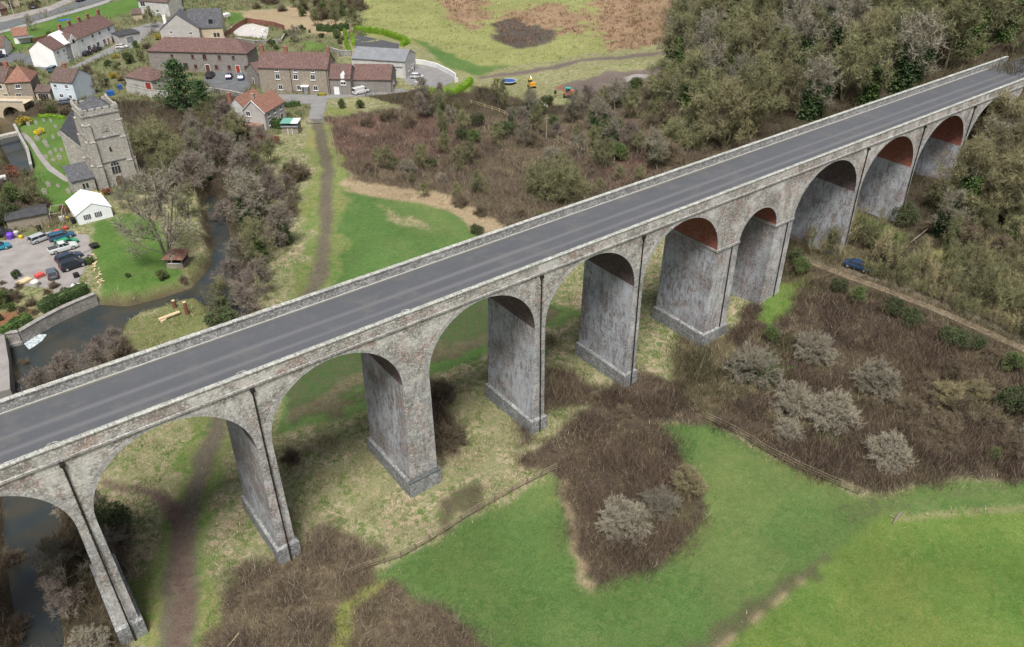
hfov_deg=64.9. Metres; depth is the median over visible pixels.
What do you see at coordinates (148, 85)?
door
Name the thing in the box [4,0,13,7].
mossy tree
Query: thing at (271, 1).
bare tree
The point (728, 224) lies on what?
railway viaduct
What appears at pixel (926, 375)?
bare tree
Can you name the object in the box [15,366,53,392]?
bare tree
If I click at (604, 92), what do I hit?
mossy tree
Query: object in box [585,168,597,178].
bare tree
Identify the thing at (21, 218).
open shed
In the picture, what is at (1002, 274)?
sapling clump
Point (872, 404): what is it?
bare tree
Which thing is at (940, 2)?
mossy tree
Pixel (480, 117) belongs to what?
evergreen bush
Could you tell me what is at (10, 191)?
evergreen bush
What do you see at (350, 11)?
mossy tree
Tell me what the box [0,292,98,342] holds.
river wall
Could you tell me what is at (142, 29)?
village lane
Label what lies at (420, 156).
mossy tree
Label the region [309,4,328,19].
bare tree
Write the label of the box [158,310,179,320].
log bench
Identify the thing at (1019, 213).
mossy tree
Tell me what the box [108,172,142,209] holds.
bare tree
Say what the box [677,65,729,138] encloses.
mossy tree
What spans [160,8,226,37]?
gabled house
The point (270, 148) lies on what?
mossy tree
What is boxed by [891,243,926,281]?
sapling clump
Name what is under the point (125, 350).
bare tree
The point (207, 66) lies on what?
door
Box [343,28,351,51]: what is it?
hedge
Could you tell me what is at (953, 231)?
ivy clad tree
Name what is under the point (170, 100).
garden bush
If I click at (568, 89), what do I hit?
excavator
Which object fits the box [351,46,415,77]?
workshop
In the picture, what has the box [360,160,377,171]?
bare tree
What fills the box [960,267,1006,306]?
sapling clump
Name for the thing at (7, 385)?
mill wall
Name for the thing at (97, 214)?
window
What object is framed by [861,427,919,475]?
bare shrub
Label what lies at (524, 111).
bare tree
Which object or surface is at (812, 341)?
bare shrub
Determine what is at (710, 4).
ivy clad tree
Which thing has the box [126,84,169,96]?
garden wall
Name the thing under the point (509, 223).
bare tree
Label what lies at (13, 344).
weir
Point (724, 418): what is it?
bare tree
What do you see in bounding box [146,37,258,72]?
barn conversion
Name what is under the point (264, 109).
twin gabled cottage
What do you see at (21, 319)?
hedge
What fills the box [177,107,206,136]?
bare tree
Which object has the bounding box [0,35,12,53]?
bungalow
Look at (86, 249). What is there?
stone slab
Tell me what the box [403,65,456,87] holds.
driveway
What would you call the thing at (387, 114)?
bare tree
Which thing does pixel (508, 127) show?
evergreen bush
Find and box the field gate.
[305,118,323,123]
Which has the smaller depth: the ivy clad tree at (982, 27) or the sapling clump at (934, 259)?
the sapling clump at (934, 259)
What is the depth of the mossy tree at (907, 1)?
219.25 m
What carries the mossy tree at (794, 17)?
on the ground at (528, 552)
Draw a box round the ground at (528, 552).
[0,0,1023,646]
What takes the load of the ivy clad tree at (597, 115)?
on the ground at (528, 552)
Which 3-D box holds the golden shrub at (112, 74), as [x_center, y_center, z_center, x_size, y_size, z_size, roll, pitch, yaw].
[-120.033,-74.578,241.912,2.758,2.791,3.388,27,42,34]
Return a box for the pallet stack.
[15,276,32,284]
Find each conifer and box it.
[150,56,210,110]
[184,79,217,110]
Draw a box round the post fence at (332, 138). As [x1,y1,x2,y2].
[326,108,337,166]
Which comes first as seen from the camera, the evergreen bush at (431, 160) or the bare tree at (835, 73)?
the evergreen bush at (431, 160)
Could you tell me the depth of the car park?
147.86 m
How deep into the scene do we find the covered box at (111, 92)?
228.23 m
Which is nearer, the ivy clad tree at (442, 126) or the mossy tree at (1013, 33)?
the mossy tree at (1013, 33)
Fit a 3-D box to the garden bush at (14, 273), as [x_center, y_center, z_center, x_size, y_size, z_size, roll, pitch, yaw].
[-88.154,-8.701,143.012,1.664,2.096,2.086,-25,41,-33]
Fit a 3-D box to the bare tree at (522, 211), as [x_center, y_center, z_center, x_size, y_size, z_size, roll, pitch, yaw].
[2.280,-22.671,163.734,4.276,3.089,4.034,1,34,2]
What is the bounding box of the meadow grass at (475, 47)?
[362,0,640,65]
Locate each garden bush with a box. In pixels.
[3,302,15,310]
[10,269,19,278]
[84,255,94,264]
[103,60,111,65]
[163,96,177,103]
[267,39,274,45]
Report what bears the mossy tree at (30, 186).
on the ground at (528, 552)
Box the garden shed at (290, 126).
[280,118,301,134]
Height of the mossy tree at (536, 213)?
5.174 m
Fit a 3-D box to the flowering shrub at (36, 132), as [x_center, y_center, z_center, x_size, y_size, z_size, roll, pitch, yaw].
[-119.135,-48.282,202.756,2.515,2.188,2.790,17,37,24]
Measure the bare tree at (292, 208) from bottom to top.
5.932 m
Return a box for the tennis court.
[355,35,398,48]
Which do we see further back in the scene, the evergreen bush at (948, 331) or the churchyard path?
the churchyard path
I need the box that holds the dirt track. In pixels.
[789,252,1023,354]
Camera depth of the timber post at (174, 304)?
134.37 m
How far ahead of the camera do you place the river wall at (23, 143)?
195.72 m
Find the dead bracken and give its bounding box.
[433,0,715,51]
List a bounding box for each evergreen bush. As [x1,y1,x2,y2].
[0,181,23,203]
[0,201,19,225]
[0,289,7,306]
[45,104,56,111]
[73,498,132,534]
[121,52,134,62]
[131,40,139,47]
[155,269,168,279]
[202,304,241,326]
[279,162,291,174]
[298,8,306,15]
[314,1,329,12]
[332,29,341,37]
[337,98,345,107]
[355,100,364,107]
[422,103,436,115]
[424,158,436,166]
[454,127,469,139]
[466,129,482,142]
[467,112,484,126]
[470,223,484,234]
[493,120,516,137]
[535,101,546,111]
[540,95,554,103]
[547,114,560,125]
[610,141,629,159]
[625,76,642,91]
[762,324,779,341]
[785,245,804,263]
[793,256,812,274]
[830,277,850,292]
[849,285,866,302]
[881,296,905,315]
[891,200,921,226]
[900,306,924,327]
[938,324,972,349]
[961,194,994,217]
[961,332,988,349]
[987,446,1002,462]
[991,382,1023,413]
[999,350,1023,370]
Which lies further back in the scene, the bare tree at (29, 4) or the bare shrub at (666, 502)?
the bare tree at (29, 4)
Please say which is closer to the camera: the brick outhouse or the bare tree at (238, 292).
the bare tree at (238, 292)
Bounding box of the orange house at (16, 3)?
[0,0,19,7]
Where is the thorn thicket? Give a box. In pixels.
[429,280,1023,606]
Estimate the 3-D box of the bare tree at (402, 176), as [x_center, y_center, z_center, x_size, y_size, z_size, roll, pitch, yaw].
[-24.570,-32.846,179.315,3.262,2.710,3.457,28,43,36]
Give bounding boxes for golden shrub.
[14,116,33,124]
[108,72,118,77]
[152,33,161,38]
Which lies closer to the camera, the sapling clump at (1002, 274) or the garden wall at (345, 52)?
the sapling clump at (1002, 274)
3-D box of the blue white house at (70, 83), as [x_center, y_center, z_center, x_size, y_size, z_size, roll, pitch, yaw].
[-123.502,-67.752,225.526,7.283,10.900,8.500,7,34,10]
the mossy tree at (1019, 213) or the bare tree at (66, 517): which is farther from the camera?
the mossy tree at (1019, 213)
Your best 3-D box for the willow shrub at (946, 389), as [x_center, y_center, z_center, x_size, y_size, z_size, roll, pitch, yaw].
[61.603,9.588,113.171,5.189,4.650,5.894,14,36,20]
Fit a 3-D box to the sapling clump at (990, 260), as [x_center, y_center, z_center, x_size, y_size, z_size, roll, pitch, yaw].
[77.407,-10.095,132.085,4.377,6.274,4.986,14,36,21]
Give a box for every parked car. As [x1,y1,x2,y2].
[0,227,13,236]
[0,241,10,249]
[27,231,51,243]
[45,267,58,279]
[47,65,58,72]
[47,230,74,241]
[53,237,78,244]
[54,251,82,262]
[58,98,74,104]
[58,257,87,271]
[82,50,92,55]
[91,46,102,51]
[115,43,127,48]
[205,71,214,78]
[225,73,232,78]
[238,74,244,79]
[410,72,423,78]
[843,258,870,272]
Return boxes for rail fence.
[346,463,556,576]
[704,412,860,494]
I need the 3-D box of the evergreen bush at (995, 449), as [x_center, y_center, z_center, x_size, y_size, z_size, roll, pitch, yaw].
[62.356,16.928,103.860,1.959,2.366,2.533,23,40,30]
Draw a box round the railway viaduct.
[0,56,1023,644]
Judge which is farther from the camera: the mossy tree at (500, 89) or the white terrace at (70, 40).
the white terrace at (70, 40)
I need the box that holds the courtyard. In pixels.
[202,72,249,92]
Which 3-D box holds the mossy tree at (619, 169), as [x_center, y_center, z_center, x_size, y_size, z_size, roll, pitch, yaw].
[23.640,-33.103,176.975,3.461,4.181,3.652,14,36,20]
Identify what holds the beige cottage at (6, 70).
on the ground at (528, 552)
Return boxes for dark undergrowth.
[0,1,1023,646]
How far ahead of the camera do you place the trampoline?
238.40 m
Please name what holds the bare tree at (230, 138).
on the ground at (528, 552)
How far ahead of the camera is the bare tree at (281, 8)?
315.31 m
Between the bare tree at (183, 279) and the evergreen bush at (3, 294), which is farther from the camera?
the bare tree at (183, 279)
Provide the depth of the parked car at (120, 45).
269.56 m
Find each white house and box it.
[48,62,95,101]
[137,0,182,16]
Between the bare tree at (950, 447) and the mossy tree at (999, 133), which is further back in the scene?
the mossy tree at (999, 133)
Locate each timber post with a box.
[171,300,176,308]
[182,301,188,315]
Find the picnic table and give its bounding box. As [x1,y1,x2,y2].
[88,242,98,247]
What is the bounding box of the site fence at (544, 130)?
[471,100,614,161]
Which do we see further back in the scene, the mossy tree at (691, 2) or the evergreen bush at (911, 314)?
the mossy tree at (691, 2)
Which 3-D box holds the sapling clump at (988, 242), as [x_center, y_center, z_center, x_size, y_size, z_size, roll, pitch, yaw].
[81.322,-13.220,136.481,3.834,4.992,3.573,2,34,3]
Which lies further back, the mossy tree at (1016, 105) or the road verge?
the road verge
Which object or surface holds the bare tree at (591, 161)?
on the ground at (528, 552)
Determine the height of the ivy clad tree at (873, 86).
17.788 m
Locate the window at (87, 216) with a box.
[83,214,90,219]
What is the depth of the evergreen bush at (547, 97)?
220.26 m
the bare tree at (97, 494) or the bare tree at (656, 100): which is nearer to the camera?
the bare tree at (97, 494)
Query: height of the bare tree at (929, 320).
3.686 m
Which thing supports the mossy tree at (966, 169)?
on the ground at (528, 552)
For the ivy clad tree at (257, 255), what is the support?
on the ground at (528, 552)
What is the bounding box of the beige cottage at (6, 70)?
[0,60,13,95]
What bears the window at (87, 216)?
in the marquee
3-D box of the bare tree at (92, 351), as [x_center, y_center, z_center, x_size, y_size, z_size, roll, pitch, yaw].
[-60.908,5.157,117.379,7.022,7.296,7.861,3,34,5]
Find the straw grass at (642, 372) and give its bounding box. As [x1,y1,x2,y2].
[0,104,1023,646]
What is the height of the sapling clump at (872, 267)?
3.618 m
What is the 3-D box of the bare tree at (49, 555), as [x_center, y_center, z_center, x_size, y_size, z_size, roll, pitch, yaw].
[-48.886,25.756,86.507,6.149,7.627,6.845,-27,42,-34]
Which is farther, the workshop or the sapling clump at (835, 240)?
the workshop
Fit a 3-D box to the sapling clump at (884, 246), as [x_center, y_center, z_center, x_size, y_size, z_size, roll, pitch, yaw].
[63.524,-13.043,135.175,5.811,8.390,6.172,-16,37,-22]
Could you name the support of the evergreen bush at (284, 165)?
on the ground at (528, 552)
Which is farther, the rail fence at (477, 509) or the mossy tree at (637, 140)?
the mossy tree at (637, 140)
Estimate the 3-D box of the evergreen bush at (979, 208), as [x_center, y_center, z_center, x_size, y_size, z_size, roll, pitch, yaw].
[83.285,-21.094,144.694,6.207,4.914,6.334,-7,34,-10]
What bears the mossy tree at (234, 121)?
on the ground at (528, 552)
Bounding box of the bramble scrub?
[0,95,759,646]
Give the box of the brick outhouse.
[0,2,7,15]
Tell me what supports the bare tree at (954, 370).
on the ground at (528, 552)
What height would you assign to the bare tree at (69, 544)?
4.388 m
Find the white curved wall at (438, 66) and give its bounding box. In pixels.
[416,59,455,77]
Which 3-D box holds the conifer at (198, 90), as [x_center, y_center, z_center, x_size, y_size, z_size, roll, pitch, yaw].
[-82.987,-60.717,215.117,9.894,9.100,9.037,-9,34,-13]
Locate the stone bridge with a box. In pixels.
[0,96,34,118]
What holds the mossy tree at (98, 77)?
on the ground at (528, 552)
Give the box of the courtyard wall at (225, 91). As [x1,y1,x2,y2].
[206,87,242,96]
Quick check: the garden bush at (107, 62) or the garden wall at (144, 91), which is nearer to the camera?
the garden wall at (144, 91)
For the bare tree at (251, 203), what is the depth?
155.88 m
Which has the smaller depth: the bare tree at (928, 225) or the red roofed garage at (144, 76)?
the bare tree at (928, 225)
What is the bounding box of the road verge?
[0,0,73,21]
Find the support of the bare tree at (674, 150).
on the ground at (528, 552)
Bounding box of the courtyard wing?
[245,61,260,86]
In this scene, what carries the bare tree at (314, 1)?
on the ground at (528, 552)
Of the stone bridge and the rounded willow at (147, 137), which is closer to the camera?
the rounded willow at (147, 137)
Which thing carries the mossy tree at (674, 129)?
on the ground at (528, 552)
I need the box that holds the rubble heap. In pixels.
[624,74,647,81]
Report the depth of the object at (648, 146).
179.19 m
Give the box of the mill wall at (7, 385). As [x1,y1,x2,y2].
[0,335,14,398]
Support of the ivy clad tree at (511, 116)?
on the ground at (528, 552)
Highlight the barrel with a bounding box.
[70,217,75,223]
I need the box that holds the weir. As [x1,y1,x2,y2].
[8,341,22,347]
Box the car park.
[0,234,91,292]
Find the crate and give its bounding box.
[72,272,79,277]
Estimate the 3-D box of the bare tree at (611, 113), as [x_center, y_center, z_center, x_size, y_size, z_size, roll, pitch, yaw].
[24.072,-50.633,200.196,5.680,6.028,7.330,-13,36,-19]
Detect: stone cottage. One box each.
[4,65,40,98]
[328,63,354,94]
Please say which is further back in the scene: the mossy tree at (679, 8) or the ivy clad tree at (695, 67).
the mossy tree at (679, 8)
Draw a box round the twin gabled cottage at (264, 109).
[226,88,285,131]
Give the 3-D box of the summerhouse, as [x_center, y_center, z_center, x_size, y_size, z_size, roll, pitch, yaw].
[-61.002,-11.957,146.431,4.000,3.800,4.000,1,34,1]
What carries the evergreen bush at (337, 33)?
on the ground at (528, 552)
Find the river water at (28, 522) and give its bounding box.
[0,136,245,646]
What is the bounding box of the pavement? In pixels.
[0,0,110,32]
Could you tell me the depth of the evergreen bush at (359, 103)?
218.53 m
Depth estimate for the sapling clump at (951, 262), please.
131.25 m
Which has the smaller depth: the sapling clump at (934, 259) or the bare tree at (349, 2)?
the sapling clump at (934, 259)
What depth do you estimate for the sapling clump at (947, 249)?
134.09 m
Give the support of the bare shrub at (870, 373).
on the ground at (528, 552)
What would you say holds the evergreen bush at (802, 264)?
on the ground at (528, 552)
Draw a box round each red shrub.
[3,164,20,176]
[57,205,69,212]
[101,187,112,194]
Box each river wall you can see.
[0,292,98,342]
[13,123,33,169]
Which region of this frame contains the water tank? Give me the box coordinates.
[30,279,39,286]
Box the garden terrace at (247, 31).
[234,23,268,38]
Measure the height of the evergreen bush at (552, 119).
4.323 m
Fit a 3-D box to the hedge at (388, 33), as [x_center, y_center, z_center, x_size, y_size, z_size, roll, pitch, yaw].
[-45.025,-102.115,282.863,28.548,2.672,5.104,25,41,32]
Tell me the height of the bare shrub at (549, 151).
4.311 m
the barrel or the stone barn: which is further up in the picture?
the stone barn
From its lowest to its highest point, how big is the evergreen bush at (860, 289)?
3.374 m
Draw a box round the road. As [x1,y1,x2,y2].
[0,0,101,29]
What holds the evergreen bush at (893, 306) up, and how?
on the ground at (528, 552)
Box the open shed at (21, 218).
[4,203,49,229]
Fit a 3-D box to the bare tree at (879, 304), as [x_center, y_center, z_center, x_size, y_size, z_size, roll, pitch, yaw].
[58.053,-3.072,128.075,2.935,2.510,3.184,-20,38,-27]
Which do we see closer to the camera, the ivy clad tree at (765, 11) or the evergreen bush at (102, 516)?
the evergreen bush at (102, 516)
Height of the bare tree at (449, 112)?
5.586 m
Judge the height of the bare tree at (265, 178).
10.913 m
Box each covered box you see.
[34,271,44,278]
[106,90,114,95]
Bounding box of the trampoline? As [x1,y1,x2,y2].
[504,78,515,84]
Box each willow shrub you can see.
[668,462,708,503]
[930,378,968,409]
[964,374,994,403]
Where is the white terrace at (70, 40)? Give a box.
[28,9,115,66]
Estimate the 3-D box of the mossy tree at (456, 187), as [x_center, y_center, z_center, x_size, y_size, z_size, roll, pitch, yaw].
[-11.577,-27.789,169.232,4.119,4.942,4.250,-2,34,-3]
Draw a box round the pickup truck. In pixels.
[46,240,78,254]
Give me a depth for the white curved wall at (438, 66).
250.39 m
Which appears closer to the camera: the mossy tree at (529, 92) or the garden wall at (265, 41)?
the mossy tree at (529, 92)
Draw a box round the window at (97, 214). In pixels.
[94,211,101,216]
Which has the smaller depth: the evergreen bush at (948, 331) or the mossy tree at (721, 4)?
the evergreen bush at (948, 331)
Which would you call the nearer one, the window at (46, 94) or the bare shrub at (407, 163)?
the bare shrub at (407, 163)
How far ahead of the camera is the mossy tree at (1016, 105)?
150.39 m
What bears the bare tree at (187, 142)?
on the ground at (528, 552)
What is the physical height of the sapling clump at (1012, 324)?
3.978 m
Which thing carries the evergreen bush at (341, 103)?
on the ground at (528, 552)
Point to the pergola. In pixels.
(58, 212)
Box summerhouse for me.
[161,249,189,268]
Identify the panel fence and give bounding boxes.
[33,34,48,42]
[222,18,284,36]
[256,135,279,140]
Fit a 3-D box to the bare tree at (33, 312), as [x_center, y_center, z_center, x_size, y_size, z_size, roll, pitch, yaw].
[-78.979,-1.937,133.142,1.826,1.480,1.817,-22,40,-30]
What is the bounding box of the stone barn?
[352,64,396,91]
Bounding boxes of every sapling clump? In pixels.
[804,223,818,244]
[808,224,856,255]
[818,238,828,255]
[834,243,848,260]
[847,218,864,243]
[849,198,870,235]
[850,205,892,249]
[862,219,900,260]
[863,255,883,276]
[870,223,907,265]
[878,261,901,280]
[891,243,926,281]
[891,265,914,286]
[892,226,930,264]
[909,274,932,295]
[914,234,942,270]
[915,243,946,277]
[924,258,949,290]
[928,281,945,299]
[938,233,975,271]
[938,246,972,284]
[942,283,958,303]
[943,261,978,294]
[950,243,995,282]
[953,232,985,270]
[953,292,978,316]
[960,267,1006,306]
[964,248,1007,299]
[969,244,998,273]
[970,298,991,319]
[979,245,1012,269]
[980,234,998,254]
[987,305,1005,324]
[988,262,1020,291]
[990,267,1023,316]
[992,226,1023,249]
[995,266,1023,294]
[998,247,1023,281]
[1000,239,1023,264]
[1000,311,1023,333]
[1008,222,1023,247]
[1011,277,1023,298]
[1013,319,1023,335]
[1015,308,1023,332]
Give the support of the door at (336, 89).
in the stone cottage at (340, 78)
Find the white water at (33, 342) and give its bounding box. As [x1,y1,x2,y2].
[24,334,46,348]
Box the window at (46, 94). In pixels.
[37,93,49,99]
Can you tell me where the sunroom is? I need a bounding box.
[34,84,54,99]
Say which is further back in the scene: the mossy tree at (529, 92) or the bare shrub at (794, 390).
the mossy tree at (529, 92)
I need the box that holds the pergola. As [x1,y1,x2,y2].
[49,204,66,222]
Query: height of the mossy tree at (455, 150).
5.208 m
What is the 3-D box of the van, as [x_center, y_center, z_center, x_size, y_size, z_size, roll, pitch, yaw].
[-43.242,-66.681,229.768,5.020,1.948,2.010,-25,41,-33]
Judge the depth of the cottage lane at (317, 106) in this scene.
226.44 m
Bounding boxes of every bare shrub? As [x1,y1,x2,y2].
[51,507,64,521]
[63,623,116,646]
[84,519,135,556]
[398,159,418,173]
[434,172,449,182]
[542,145,563,161]
[593,490,654,546]
[638,483,684,525]
[768,376,814,420]
[769,417,803,443]
[793,327,841,367]
[800,386,867,438]
[848,354,903,403]
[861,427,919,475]
[1012,424,1023,435]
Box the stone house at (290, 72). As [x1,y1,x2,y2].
[257,44,335,93]
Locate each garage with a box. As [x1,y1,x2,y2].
[10,26,32,43]
[111,28,141,43]
[123,66,171,89]
[131,8,142,20]
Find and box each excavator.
[527,76,535,87]
[554,86,573,97]
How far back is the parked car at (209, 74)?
241.35 m
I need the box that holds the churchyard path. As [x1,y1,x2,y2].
[20,133,67,181]
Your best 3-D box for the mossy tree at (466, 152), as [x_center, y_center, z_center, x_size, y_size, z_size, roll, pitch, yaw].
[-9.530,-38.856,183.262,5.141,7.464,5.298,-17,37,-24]
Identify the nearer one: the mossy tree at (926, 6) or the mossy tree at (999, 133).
the mossy tree at (999, 133)
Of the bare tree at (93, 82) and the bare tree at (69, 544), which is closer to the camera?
the bare tree at (69, 544)
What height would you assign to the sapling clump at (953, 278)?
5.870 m
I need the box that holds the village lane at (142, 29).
[68,22,163,67]
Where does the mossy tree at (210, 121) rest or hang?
on the ground at (528, 552)
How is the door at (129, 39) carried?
in the flat roofed garage at (126, 36)
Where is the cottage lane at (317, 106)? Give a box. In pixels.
[278,88,408,118]
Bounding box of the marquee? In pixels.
[65,189,112,224]
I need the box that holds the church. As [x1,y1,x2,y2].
[59,93,139,193]
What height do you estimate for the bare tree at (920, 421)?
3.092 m
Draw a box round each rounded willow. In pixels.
[124,114,185,154]
[142,137,205,172]
[520,148,600,204]
[646,113,709,151]
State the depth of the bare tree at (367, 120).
207.01 m
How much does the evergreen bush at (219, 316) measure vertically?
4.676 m
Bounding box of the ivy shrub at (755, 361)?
[717,337,796,389]
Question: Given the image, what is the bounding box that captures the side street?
[0,52,52,72]
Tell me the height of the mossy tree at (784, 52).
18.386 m
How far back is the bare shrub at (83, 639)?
80.29 m
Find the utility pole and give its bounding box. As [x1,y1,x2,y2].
[115,41,125,69]
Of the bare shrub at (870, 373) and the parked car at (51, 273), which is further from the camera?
the parked car at (51, 273)
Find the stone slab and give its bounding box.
[79,247,94,252]
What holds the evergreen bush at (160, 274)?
on the ground at (528, 552)
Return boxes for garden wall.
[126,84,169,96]
[234,33,284,43]
[330,47,351,55]
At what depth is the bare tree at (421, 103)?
210.06 m
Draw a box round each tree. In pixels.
[0,547,29,570]
[0,610,36,641]
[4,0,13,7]
[5,289,26,302]
[9,200,27,208]
[13,281,23,289]
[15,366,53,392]
[16,304,29,313]
[17,357,37,366]
[18,166,31,180]
[18,177,43,202]
[23,14,36,29]
[24,535,91,589]
[25,1,41,8]
[25,64,35,70]
[25,295,37,306]
[30,194,52,206]
[30,309,38,315]
[34,558,62,578]
[35,105,49,114]
[35,527,68,564]
[37,347,85,384]
[38,93,50,100]
[38,574,85,621]
[42,289,52,294]
[47,278,61,289]
[54,530,88,568]
[55,499,107,537]
[57,105,70,114]
[59,513,71,533]
[65,522,81,541]
[69,340,115,372]
[78,356,103,369]
[81,63,91,71]
[86,332,105,354]
[91,76,100,91]
[94,69,106,88]
[94,488,100,501]
[99,326,131,343]
[104,334,138,358]
[104,337,122,358]
[106,154,202,264]
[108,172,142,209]
[117,75,124,81]
[135,48,143,59]
[138,6,158,23]
[142,42,151,48]
[142,149,170,190]
[160,149,216,194]
[169,178,209,218]
[176,130,207,156]
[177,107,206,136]
[178,275,187,283]
[182,126,199,153]
[184,108,216,133]
[193,100,213,122]
[196,125,235,166]
[196,274,234,312]
[199,117,218,138]
[199,151,214,182]
[204,198,235,223]
[207,99,240,128]
[209,254,249,285]
[213,145,265,181]
[214,112,266,143]
[217,230,251,267]
[219,104,252,143]
[220,167,271,230]
[221,130,243,153]
[224,165,252,198]
[227,278,260,314]
[231,138,248,178]
[233,181,268,218]
[238,216,264,241]
[239,216,271,265]
[239,256,274,299]
[240,148,268,182]
[241,122,274,150]
[251,249,272,281]
[252,1,261,8]
[253,164,284,207]
[258,133,286,163]
[259,201,295,248]
[260,0,279,4]
[261,174,284,204]
[262,184,284,212]
[266,195,301,217]
[267,198,290,215]
[268,200,299,247]
[276,155,311,181]
[277,3,287,11]
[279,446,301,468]
[281,172,302,197]
[286,23,301,41]
[295,2,309,10]
[296,0,306,7]
[309,0,329,5]
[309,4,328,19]
[309,6,324,24]
[326,0,339,19]
[327,7,340,25]
[334,0,348,16]
[344,3,360,26]
[345,0,354,7]
[352,0,371,10]
[359,114,375,127]
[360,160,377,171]
[370,146,381,160]
[373,144,396,168]
[377,107,398,123]
[396,172,409,181]
[398,110,417,127]
[408,170,415,181]
[411,75,429,92]
[412,142,434,168]
[414,91,433,118]
[416,179,430,194]
[430,82,450,99]
[431,378,456,404]
[432,88,448,111]
[433,108,449,126]
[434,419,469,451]
[435,130,451,151]
[437,114,449,133]
[443,104,457,122]
[447,144,462,159]
[449,191,469,208]
[450,182,464,201]
[453,98,466,116]
[455,107,471,128]
[455,157,466,172]
[460,139,482,164]
[468,146,485,160]
[468,169,489,193]
[473,203,488,217]
[488,119,505,146]
[489,74,508,103]
[499,91,513,106]
[501,218,517,227]
[506,106,517,128]
[513,118,534,143]
[514,206,530,218]
[515,105,535,124]
[519,88,541,119]
[520,129,544,148]
[523,86,542,101]
[524,103,550,133]
[535,207,544,215]
[539,188,553,199]
[543,121,563,137]
[562,86,586,120]
[564,103,579,119]
[568,130,589,154]
[572,122,584,141]
[572,194,582,202]
[578,83,598,111]
[581,154,598,168]
[582,125,601,149]
[584,95,611,133]
[585,104,594,122]
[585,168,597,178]
[585,186,605,198]
[588,103,619,124]
[589,136,615,166]
[589,139,602,159]
[596,178,606,190]
[597,85,611,105]
[597,115,624,139]
[601,74,627,107]
[601,115,622,148]
[607,110,616,121]
[609,403,633,421]
[612,76,631,103]
[612,165,624,178]
[615,118,647,150]
[620,84,649,118]
[627,129,645,153]
[627,164,645,180]
[636,95,666,126]
[641,54,683,112]
[643,74,663,97]
[644,101,698,134]
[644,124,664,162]
[645,134,670,168]
[646,145,669,167]
[648,95,669,109]
[650,10,701,71]
[652,137,689,166]
[654,11,688,66]
[654,48,718,121]
[658,0,696,31]
[661,113,672,126]
[663,122,685,143]
[664,0,699,34]
[664,0,699,35]
[670,43,723,94]
[670,89,682,108]
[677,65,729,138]
[684,29,701,53]
[685,13,726,67]
[687,0,716,33]
[689,28,713,48]
[690,3,728,43]
[690,74,769,148]
[692,35,731,104]
[694,0,715,17]
[697,66,729,106]
[700,0,743,27]
[708,14,748,73]
[718,10,797,76]
[718,415,732,426]
[719,28,757,89]
[724,0,755,30]
[724,0,763,50]
[724,47,756,98]
[726,52,785,140]
[740,63,770,127]
[743,50,793,114]
[746,0,779,24]
[755,21,806,83]
[756,5,780,49]
[763,0,799,33]
[766,59,807,114]
[768,30,790,67]
[771,0,840,39]
[774,0,811,43]
[781,1,813,30]
[782,3,823,76]
[793,52,843,121]
[795,35,835,104]
[797,0,836,56]
[809,272,830,289]
[814,0,875,63]
[817,59,849,90]
[819,0,846,38]
[828,22,878,100]
[833,6,894,71]
[839,0,889,45]
[850,34,902,108]
[855,6,899,45]
[858,393,879,412]
[859,4,916,85]
[866,0,910,37]
[869,296,884,309]
[875,0,913,13]
[879,8,948,93]
[883,0,942,50]
[891,392,927,420]
[903,0,955,38]
[903,419,928,436]
[915,0,994,70]
[915,370,939,387]
[917,314,947,334]
[918,386,945,408]
[919,219,936,231]
[921,415,963,443]
[923,180,944,209]
[926,187,973,238]
[929,0,1023,43]
[930,0,972,52]
[930,133,1017,217]
[934,354,969,379]
[934,408,968,434]
[936,180,962,217]
[936,440,964,457]
[940,213,966,249]
[940,213,985,243]
[945,390,980,419]
[951,151,986,188]
[953,0,1022,55]
[962,125,998,158]
[962,132,1005,170]
[962,401,1015,438]
[967,118,1013,166]
[970,156,1019,208]
[970,201,1000,240]
[971,86,1023,159]
[975,140,1023,225]
[975,344,1005,364]
[978,112,1020,157]
[978,125,1023,170]
[979,230,1023,267]
[988,1,1007,27]
[990,377,1015,397]
[991,0,1023,43]
[993,430,1023,460]
[996,215,1023,252]
[997,189,1023,229]
[999,113,1023,170]
[1005,13,1023,47]
[1009,407,1023,423]
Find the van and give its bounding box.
[351,85,369,94]
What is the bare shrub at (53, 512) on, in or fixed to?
on the ground at (528, 552)
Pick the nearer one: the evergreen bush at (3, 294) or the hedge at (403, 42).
the evergreen bush at (3, 294)
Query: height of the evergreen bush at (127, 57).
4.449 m
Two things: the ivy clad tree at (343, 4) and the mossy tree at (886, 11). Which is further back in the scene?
the ivy clad tree at (343, 4)
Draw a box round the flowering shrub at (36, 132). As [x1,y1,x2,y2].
[33,128,43,134]
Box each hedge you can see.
[0,311,32,338]
[36,282,88,313]
[38,113,65,119]
[270,117,283,129]
[284,101,299,107]
[316,21,349,32]
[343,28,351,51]
[350,32,355,45]
[353,25,410,43]
[400,39,407,46]
[429,76,473,94]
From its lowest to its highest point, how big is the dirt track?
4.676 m
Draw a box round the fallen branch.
[890,511,902,523]
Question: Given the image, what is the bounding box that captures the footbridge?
[0,131,18,139]
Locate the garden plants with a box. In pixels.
[0,0,368,239]
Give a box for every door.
[126,36,133,42]
[145,82,151,88]
[205,64,210,71]
[235,65,240,72]
[287,128,292,134]
[334,87,339,93]
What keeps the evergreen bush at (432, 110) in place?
on the ground at (528, 552)
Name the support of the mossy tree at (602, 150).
on the ground at (528, 552)
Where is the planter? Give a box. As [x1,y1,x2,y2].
[5,232,13,239]

